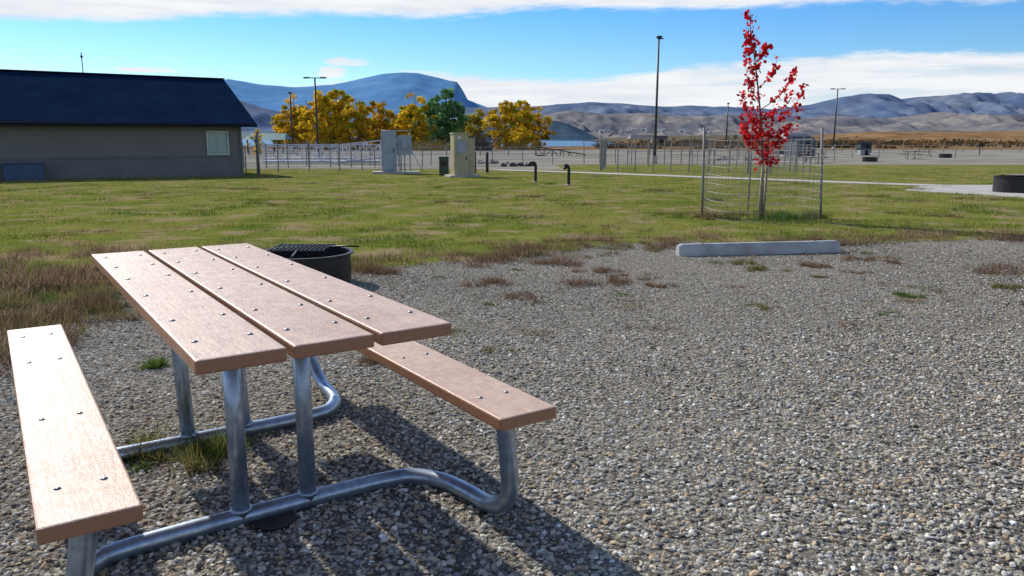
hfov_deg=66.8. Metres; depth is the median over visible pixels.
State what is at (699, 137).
lakeshore land
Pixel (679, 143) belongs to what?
bare shrub
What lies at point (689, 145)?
wire fence
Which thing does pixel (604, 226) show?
lawn weed
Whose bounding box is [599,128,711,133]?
distant town
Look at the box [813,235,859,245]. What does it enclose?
dry weed
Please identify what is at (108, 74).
ridge cap
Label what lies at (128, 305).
dry weed
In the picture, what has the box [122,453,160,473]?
green weed
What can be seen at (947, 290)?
weed
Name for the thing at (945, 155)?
fire ring
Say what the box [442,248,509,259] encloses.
dry weed
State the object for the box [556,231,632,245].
dry weed
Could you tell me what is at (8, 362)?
dry weed
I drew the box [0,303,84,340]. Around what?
dry weed
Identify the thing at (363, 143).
dock gangway
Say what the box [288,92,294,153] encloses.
street lamp
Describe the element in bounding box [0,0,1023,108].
sky
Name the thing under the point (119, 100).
standing seams
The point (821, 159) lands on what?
tree guard fence
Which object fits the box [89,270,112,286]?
dry weed
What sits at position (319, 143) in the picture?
bare shrub
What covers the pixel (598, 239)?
dry weed
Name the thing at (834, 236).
dry weed
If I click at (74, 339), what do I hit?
dry weed
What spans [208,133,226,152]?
window glass
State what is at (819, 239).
dry weed
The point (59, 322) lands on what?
dry weed
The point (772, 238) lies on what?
dry weed
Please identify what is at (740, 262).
green weed
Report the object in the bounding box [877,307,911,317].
weed
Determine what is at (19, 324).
green weed
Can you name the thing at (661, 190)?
lawn weed
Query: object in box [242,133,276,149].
picnic shelter
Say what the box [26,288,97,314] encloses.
dry weed
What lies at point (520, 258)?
dry weed
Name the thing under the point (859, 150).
dumpster
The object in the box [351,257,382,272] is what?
dry weed
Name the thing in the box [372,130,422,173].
electrical switchgear
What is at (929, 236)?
dry weed
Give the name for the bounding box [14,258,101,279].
dry weed
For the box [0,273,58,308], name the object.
dry weed
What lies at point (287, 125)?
cottonwood tree
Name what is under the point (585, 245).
dry weed
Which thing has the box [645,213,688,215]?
lawn weed
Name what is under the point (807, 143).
door
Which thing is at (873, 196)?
lawn weed
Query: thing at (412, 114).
cottonwood tree
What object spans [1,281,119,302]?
dry weed
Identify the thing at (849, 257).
dry weed
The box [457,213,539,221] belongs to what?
lawn weed
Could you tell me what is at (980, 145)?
charcoal grill
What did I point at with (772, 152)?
wire fence
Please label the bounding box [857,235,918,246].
dry weed
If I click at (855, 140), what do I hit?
bare shrub
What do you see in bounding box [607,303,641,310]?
weed
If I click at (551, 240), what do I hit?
dry weed
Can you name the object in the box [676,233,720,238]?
dry weed
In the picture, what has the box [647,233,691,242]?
dry weed
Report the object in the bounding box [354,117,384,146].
cottonwood tree
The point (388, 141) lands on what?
main door
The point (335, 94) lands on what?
cottonwood tree
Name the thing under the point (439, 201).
lawn weed
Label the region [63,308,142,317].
dry weed
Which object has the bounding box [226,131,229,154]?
window frame side
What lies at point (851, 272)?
weed
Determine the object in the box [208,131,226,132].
window frame rail
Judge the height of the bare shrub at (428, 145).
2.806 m
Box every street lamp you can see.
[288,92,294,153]
[303,77,325,156]
[652,36,663,163]
[725,103,728,148]
[830,88,845,150]
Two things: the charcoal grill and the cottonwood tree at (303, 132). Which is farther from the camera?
the cottonwood tree at (303, 132)
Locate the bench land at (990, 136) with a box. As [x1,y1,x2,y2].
[810,131,1023,142]
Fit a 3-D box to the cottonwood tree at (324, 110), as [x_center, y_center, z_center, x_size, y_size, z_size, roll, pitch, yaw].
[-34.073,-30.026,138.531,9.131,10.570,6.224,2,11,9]
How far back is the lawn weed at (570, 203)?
16.64 m
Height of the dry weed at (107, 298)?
0.228 m
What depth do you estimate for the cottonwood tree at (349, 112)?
136.50 m
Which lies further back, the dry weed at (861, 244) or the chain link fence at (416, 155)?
the chain link fence at (416, 155)
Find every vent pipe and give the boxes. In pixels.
[527,161,537,181]
[563,164,570,185]
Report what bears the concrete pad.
on the ground at (996, 160)
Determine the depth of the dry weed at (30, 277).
6.77 m
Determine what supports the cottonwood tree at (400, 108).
on the ground at (996, 160)
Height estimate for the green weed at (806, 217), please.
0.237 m
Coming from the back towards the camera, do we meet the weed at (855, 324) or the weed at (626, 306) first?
the weed at (626, 306)
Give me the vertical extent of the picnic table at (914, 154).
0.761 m
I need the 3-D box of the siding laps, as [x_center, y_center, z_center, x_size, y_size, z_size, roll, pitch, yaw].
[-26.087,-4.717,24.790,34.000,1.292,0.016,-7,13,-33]
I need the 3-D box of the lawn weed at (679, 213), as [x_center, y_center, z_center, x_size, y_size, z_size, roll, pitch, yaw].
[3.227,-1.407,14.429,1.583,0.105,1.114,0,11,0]
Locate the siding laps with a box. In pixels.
[0,127,240,156]
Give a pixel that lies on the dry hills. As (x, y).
(592, 123)
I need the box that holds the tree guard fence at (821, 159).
[701,127,824,222]
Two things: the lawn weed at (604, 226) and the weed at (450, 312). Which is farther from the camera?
the lawn weed at (604, 226)
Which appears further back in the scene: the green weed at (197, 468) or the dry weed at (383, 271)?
the dry weed at (383, 271)
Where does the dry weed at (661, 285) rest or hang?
on the ground at (996, 160)
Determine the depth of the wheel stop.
8.99 m
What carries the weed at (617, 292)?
on the ground at (996, 160)
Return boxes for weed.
[0,253,70,272]
[0,267,59,292]
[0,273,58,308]
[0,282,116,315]
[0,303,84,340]
[0,304,56,334]
[0,305,82,334]
[0,318,67,364]
[0,345,12,380]
[1,242,79,258]
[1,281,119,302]
[1,294,93,309]
[1,303,110,338]
[1,325,86,351]
[2,268,105,296]
[3,232,89,238]
[4,307,133,332]
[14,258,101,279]
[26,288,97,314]
[30,228,118,234]
[31,281,126,321]
[33,308,74,326]
[63,238,172,256]
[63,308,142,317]
[66,296,132,308]
[79,293,138,319]
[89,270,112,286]
[93,309,143,320]
[110,416,251,479]
[115,192,160,195]
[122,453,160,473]
[133,352,171,370]
[164,422,269,463]
[198,186,250,188]
[246,187,276,189]
[256,203,293,205]
[346,225,427,233]
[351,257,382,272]
[351,259,387,272]
[351,262,385,274]
[355,259,405,275]
[355,356,381,366]
[428,199,487,202]
[434,245,525,267]
[438,311,461,316]
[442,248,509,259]
[449,213,512,218]
[449,326,467,337]
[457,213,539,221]
[461,271,514,287]
[480,301,499,305]
[481,212,547,220]
[481,342,517,352]
[483,242,529,249]
[492,241,578,254]
[492,243,540,260]
[492,247,580,261]
[497,291,550,304]
[498,239,553,258]
[505,239,545,250]
[508,325,557,336]
[517,194,544,197]
[523,251,588,266]
[538,234,576,242]
[550,240,618,254]
[551,201,598,205]
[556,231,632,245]
[558,271,633,287]
[564,223,653,232]
[564,240,602,248]
[566,232,619,241]
[567,242,664,251]
[568,265,624,273]
[605,271,659,280]
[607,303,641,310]
[608,289,632,296]
[624,322,680,330]
[633,212,696,220]
[635,240,655,246]
[640,233,695,251]
[643,280,679,287]
[644,188,695,191]
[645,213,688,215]
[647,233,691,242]
[649,210,733,215]
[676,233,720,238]
[687,208,724,218]
[698,210,743,220]
[700,197,723,200]
[706,255,762,269]
[716,207,773,216]
[719,285,747,287]
[730,218,786,222]
[730,291,756,295]
[740,302,782,310]
[744,211,789,220]
[745,265,790,271]
[749,206,798,216]
[752,232,796,240]
[757,210,804,221]
[771,231,877,246]
[773,207,824,220]
[775,234,860,245]
[797,209,837,218]
[798,261,834,268]
[800,229,900,244]
[801,233,827,240]
[808,274,828,278]
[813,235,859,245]
[830,317,885,330]
[841,193,898,197]
[841,254,908,264]
[841,269,864,273]
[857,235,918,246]
[875,281,912,287]
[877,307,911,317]
[883,199,935,202]
[885,210,922,213]
[890,289,928,298]
[892,297,924,303]
[899,231,965,242]
[904,186,929,189]
[907,231,951,237]
[923,212,965,217]
[925,287,975,294]
[927,228,999,238]
[952,196,1013,200]
[966,256,1021,278]
[984,226,1023,244]
[990,281,1023,289]
[1004,259,1023,270]
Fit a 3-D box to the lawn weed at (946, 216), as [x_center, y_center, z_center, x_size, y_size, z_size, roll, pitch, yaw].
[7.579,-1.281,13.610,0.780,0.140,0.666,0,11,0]
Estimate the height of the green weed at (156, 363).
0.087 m
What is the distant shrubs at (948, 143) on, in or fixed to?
on the ground at (996, 160)
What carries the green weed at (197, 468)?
on the ground at (996, 160)
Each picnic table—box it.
[7,243,555,575]
[800,153,827,162]
[898,151,924,158]
[915,149,931,155]
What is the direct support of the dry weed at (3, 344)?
on the ground at (996, 160)
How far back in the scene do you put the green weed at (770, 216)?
13.25 m
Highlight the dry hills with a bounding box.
[540,111,1023,138]
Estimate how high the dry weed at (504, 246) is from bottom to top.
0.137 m
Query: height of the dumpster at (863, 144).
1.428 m
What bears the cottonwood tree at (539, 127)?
on the ground at (996, 160)
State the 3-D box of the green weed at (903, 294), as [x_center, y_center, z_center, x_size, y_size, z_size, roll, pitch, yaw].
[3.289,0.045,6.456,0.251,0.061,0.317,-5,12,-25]
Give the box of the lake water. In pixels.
[242,139,612,145]
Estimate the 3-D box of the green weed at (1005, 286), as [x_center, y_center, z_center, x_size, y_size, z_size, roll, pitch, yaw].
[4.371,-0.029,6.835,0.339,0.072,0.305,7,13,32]
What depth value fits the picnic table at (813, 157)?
61.88 m
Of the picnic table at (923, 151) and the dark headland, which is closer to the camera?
the picnic table at (923, 151)
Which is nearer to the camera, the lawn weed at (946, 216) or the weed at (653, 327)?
the weed at (653, 327)
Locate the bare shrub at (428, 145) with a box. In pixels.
[411,135,449,149]
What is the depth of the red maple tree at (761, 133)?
13.10 m
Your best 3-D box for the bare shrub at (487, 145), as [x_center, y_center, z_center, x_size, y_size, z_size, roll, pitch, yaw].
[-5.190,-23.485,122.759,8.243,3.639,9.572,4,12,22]
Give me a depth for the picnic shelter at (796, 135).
161.19 m
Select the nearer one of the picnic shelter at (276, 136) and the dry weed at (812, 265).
the dry weed at (812, 265)
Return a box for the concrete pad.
[905,185,1023,197]
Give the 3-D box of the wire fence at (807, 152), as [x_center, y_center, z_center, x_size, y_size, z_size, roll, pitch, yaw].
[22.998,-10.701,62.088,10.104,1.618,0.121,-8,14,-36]
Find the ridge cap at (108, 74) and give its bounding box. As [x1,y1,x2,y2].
[0,69,224,78]
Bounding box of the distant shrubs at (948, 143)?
[597,134,1023,148]
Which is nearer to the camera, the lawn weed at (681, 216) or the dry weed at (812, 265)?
the dry weed at (812, 265)
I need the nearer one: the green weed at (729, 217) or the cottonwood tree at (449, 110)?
the green weed at (729, 217)
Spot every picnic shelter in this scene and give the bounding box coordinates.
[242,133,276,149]
[243,133,291,152]
[627,135,653,143]
[781,134,811,137]
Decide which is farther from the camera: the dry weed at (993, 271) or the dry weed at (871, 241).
the dry weed at (871, 241)
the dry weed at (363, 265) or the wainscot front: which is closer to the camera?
the dry weed at (363, 265)
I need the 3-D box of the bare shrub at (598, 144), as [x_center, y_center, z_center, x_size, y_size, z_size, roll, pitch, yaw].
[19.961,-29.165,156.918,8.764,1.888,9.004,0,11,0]
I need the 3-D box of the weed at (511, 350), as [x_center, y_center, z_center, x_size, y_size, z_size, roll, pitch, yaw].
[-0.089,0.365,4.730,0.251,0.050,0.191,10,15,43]
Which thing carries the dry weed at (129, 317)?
on the ground at (996, 160)
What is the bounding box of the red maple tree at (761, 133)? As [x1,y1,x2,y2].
[736,9,808,217]
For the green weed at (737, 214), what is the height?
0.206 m
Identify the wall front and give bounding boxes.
[0,125,239,157]
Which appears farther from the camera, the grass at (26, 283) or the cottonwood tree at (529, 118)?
the cottonwood tree at (529, 118)
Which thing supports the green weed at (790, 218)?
on the ground at (996, 160)
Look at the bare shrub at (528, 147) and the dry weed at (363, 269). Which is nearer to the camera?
the dry weed at (363, 269)
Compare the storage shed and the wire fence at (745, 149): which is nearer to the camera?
the wire fence at (745, 149)
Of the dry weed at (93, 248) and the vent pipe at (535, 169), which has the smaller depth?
the dry weed at (93, 248)
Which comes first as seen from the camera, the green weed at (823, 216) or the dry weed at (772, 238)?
the dry weed at (772, 238)
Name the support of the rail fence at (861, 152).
on the ground at (996, 160)
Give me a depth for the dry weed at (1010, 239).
10.33 m
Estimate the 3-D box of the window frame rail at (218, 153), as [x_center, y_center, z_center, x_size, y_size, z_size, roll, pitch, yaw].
[-12.676,-5.779,33.564,0.775,0.070,0.075,-7,13,-33]
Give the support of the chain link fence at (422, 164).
on the ground at (996, 160)
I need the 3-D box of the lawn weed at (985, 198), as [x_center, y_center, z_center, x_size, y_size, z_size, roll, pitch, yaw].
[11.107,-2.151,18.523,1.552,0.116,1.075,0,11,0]
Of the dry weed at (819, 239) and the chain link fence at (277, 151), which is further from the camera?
the chain link fence at (277, 151)
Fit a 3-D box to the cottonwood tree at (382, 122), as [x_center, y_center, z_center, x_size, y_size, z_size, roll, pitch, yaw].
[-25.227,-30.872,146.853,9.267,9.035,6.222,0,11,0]
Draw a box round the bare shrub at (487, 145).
[468,129,501,149]
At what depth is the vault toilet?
82.65 m
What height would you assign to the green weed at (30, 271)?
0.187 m
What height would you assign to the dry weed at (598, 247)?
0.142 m
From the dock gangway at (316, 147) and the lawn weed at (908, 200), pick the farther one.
the dock gangway at (316, 147)
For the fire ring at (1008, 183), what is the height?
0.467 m
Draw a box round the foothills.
[239,92,1023,138]
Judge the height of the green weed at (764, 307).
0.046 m
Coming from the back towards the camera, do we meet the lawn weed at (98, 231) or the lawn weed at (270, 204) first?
the lawn weed at (270, 204)
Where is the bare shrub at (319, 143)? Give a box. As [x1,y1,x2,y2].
[290,136,345,149]
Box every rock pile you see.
[477,159,508,163]
[501,161,534,166]
[716,157,753,160]
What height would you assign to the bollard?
1.035 m
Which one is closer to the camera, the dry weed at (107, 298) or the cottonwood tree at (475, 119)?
the dry weed at (107, 298)
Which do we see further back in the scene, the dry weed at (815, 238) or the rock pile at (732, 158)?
the rock pile at (732, 158)
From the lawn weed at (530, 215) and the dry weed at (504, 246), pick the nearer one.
the dry weed at (504, 246)
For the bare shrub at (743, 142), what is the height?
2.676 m
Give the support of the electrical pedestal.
on the ground at (996, 160)
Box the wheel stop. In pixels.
[675,240,840,255]
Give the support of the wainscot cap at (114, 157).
on the wainscot front
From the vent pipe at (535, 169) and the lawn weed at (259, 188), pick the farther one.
the vent pipe at (535, 169)
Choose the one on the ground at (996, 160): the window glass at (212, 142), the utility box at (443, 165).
the utility box at (443, 165)
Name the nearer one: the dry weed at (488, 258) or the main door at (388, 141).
the dry weed at (488, 258)
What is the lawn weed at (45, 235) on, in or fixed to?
on the ground at (996, 160)
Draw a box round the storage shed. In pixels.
[650,136,667,142]
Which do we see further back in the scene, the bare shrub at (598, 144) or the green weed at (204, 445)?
the bare shrub at (598, 144)
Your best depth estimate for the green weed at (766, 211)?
14.08 m
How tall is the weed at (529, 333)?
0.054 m
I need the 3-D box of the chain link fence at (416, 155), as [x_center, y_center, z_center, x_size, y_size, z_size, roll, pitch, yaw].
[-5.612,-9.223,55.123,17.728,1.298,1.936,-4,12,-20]
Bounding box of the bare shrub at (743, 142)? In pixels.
[727,138,767,144]
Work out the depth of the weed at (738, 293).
6.56 m
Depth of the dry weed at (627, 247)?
9.43 m
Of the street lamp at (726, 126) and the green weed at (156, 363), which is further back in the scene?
the street lamp at (726, 126)
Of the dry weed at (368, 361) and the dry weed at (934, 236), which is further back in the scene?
the dry weed at (934, 236)
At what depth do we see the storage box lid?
29.11 m
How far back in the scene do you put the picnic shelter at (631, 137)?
185.38 m
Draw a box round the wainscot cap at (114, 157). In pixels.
[0,155,240,159]
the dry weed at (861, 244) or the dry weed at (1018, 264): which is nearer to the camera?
the dry weed at (1018, 264)
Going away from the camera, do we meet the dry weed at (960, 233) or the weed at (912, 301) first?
the weed at (912, 301)
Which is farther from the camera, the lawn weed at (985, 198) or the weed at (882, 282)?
the lawn weed at (985, 198)
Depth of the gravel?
3.23 m
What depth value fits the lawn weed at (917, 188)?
22.54 m
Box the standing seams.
[0,71,253,122]
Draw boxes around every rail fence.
[248,146,563,155]
[628,143,1020,154]
[708,146,956,158]
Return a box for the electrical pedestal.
[445,133,480,176]
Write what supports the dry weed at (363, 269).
on the ground at (996, 160)
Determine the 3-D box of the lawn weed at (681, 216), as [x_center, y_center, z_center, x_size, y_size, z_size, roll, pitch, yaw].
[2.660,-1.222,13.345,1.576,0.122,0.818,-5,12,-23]
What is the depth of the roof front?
32.76 m
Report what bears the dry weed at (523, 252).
on the ground at (996, 160)
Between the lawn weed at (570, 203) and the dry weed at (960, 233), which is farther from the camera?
the lawn weed at (570, 203)
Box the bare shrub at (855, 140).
[824,136,883,144]
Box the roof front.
[0,71,255,123]
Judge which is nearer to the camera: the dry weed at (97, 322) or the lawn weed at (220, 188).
the dry weed at (97, 322)
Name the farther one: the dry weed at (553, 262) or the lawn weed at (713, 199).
the lawn weed at (713, 199)
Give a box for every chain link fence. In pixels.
[242,142,446,167]
[244,142,401,172]
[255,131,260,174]
[306,149,552,165]
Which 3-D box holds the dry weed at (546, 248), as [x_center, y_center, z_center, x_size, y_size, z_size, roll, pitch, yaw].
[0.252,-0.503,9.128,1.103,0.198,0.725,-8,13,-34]
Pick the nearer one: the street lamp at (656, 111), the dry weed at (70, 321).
the dry weed at (70, 321)
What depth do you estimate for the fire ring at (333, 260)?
6.97 m
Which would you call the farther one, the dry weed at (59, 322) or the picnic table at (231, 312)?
the dry weed at (59, 322)
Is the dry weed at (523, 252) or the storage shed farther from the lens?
the storage shed
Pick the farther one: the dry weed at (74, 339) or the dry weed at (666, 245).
the dry weed at (666, 245)
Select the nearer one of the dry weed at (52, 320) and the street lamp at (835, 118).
the dry weed at (52, 320)
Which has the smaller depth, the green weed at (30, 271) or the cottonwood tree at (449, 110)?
the green weed at (30, 271)
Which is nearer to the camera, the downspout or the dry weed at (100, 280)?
the dry weed at (100, 280)
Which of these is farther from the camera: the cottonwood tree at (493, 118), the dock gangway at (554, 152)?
the cottonwood tree at (493, 118)
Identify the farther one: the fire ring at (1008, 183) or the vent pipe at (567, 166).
the vent pipe at (567, 166)
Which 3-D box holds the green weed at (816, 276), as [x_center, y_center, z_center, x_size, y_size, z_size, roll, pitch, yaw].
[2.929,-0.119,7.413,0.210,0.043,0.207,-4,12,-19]
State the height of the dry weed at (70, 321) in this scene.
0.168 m
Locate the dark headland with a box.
[363,119,598,140]
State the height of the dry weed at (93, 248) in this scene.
0.219 m
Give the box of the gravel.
[0,238,1023,575]
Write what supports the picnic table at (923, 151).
on the ground at (996, 160)
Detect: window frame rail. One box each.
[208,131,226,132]
[209,153,227,154]
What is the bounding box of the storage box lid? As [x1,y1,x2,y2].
[1,162,43,164]
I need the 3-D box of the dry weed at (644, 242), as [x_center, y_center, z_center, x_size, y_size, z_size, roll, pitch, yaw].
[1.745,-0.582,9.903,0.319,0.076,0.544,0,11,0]
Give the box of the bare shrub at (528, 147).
[499,138,547,149]
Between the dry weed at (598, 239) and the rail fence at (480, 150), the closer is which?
the dry weed at (598, 239)
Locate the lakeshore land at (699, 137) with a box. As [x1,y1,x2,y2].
[588,135,774,141]
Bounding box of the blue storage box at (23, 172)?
[2,164,43,180]
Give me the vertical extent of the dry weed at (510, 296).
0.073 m
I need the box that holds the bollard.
[485,152,489,172]
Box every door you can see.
[382,135,395,169]
[805,142,810,155]
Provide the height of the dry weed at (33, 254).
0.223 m
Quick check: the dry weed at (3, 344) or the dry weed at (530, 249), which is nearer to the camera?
the dry weed at (3, 344)
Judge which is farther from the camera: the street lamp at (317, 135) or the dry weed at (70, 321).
the street lamp at (317, 135)
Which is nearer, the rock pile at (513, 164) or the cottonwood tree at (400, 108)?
the rock pile at (513, 164)
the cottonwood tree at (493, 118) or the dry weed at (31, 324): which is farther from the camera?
the cottonwood tree at (493, 118)
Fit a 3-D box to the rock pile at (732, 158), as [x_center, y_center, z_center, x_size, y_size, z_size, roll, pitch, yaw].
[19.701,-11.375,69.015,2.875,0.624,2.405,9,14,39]
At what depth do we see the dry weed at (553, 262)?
8.20 m
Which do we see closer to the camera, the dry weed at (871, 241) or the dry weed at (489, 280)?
the dry weed at (489, 280)
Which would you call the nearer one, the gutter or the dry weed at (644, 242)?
the dry weed at (644, 242)
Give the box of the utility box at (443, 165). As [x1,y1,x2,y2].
[438,156,448,175]
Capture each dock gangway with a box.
[261,144,380,161]
[263,146,356,159]
[328,138,400,163]
[535,146,585,155]
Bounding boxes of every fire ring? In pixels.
[266,244,358,281]
[862,157,877,161]
[939,154,951,157]
[992,174,1023,192]
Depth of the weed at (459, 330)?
5.17 m
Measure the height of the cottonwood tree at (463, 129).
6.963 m
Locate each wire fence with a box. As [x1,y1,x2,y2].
[583,140,757,164]
[600,135,811,171]
[747,138,797,174]
[777,144,835,162]
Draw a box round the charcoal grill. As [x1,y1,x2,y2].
[976,140,983,154]
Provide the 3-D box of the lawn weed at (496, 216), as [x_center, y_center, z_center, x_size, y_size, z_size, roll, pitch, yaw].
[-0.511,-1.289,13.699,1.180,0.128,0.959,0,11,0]
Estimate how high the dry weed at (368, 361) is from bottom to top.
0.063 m
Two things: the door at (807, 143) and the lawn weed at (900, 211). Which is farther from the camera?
the door at (807, 143)
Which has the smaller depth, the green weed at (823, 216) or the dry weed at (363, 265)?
the dry weed at (363, 265)
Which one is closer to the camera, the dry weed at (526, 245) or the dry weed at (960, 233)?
the dry weed at (526, 245)
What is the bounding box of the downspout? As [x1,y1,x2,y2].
[239,127,243,174]
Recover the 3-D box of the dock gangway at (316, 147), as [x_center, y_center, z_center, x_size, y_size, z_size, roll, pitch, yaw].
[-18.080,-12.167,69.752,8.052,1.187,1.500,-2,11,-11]
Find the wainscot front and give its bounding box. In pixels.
[0,157,242,179]
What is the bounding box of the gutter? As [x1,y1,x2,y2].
[0,122,256,126]
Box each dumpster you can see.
[856,142,871,152]
[856,148,871,154]
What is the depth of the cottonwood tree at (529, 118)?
142.45 m
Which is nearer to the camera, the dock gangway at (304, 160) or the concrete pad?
the concrete pad
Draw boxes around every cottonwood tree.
[246,129,264,154]
[270,116,290,145]
[272,94,314,148]
[283,118,322,145]
[295,90,345,145]
[319,88,365,145]
[335,97,377,149]
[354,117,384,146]
[355,100,397,148]
[389,105,417,137]
[393,92,436,148]
[422,96,449,145]
[425,88,468,149]
[454,114,473,136]
[464,108,491,148]
[480,100,527,148]
[501,100,538,148]
[516,106,555,147]
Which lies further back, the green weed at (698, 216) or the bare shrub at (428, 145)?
the bare shrub at (428, 145)
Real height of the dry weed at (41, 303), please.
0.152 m
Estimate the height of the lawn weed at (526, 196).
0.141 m
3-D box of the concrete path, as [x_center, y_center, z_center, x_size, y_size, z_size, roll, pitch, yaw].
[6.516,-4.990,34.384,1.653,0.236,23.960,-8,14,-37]
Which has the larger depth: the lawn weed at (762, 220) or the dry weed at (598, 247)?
the lawn weed at (762, 220)
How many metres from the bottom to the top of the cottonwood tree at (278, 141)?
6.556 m
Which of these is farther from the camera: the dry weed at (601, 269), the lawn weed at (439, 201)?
the lawn weed at (439, 201)
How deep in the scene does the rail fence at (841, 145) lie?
110.24 m
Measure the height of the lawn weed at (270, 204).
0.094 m
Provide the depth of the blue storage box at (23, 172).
29.16 m
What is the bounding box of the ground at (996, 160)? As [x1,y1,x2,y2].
[0,140,1023,575]
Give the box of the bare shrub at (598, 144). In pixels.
[589,140,629,147]
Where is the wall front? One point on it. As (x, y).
(128, 141)
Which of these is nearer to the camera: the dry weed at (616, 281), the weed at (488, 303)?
the weed at (488, 303)
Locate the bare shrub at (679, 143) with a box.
[660,139,719,146]
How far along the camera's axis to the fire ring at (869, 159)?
64.65 m
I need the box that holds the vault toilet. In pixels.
[784,136,816,156]
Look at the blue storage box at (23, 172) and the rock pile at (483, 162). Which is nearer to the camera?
the blue storage box at (23, 172)
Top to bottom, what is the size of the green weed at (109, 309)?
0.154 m
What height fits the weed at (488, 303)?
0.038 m
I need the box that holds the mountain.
[225,72,485,121]
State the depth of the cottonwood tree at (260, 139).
88.30 m
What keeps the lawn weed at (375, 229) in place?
on the ground at (996, 160)
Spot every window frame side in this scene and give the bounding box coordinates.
[206,131,208,154]
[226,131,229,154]
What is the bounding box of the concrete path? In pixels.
[497,169,939,185]
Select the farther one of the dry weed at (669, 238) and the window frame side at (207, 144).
the window frame side at (207, 144)
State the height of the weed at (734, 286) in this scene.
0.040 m
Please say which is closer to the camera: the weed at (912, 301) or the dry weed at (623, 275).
the weed at (912, 301)
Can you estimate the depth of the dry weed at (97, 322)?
5.49 m
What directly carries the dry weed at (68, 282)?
on the ground at (996, 160)
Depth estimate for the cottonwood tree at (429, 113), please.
145.81 m
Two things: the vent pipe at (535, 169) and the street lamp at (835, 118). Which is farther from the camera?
the street lamp at (835, 118)
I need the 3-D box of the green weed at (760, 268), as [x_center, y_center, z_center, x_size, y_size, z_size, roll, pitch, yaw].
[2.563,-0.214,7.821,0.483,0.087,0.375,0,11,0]
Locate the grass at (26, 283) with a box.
[0,168,1023,344]
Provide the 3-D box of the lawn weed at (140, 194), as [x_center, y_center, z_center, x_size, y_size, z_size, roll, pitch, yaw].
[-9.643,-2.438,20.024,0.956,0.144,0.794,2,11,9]

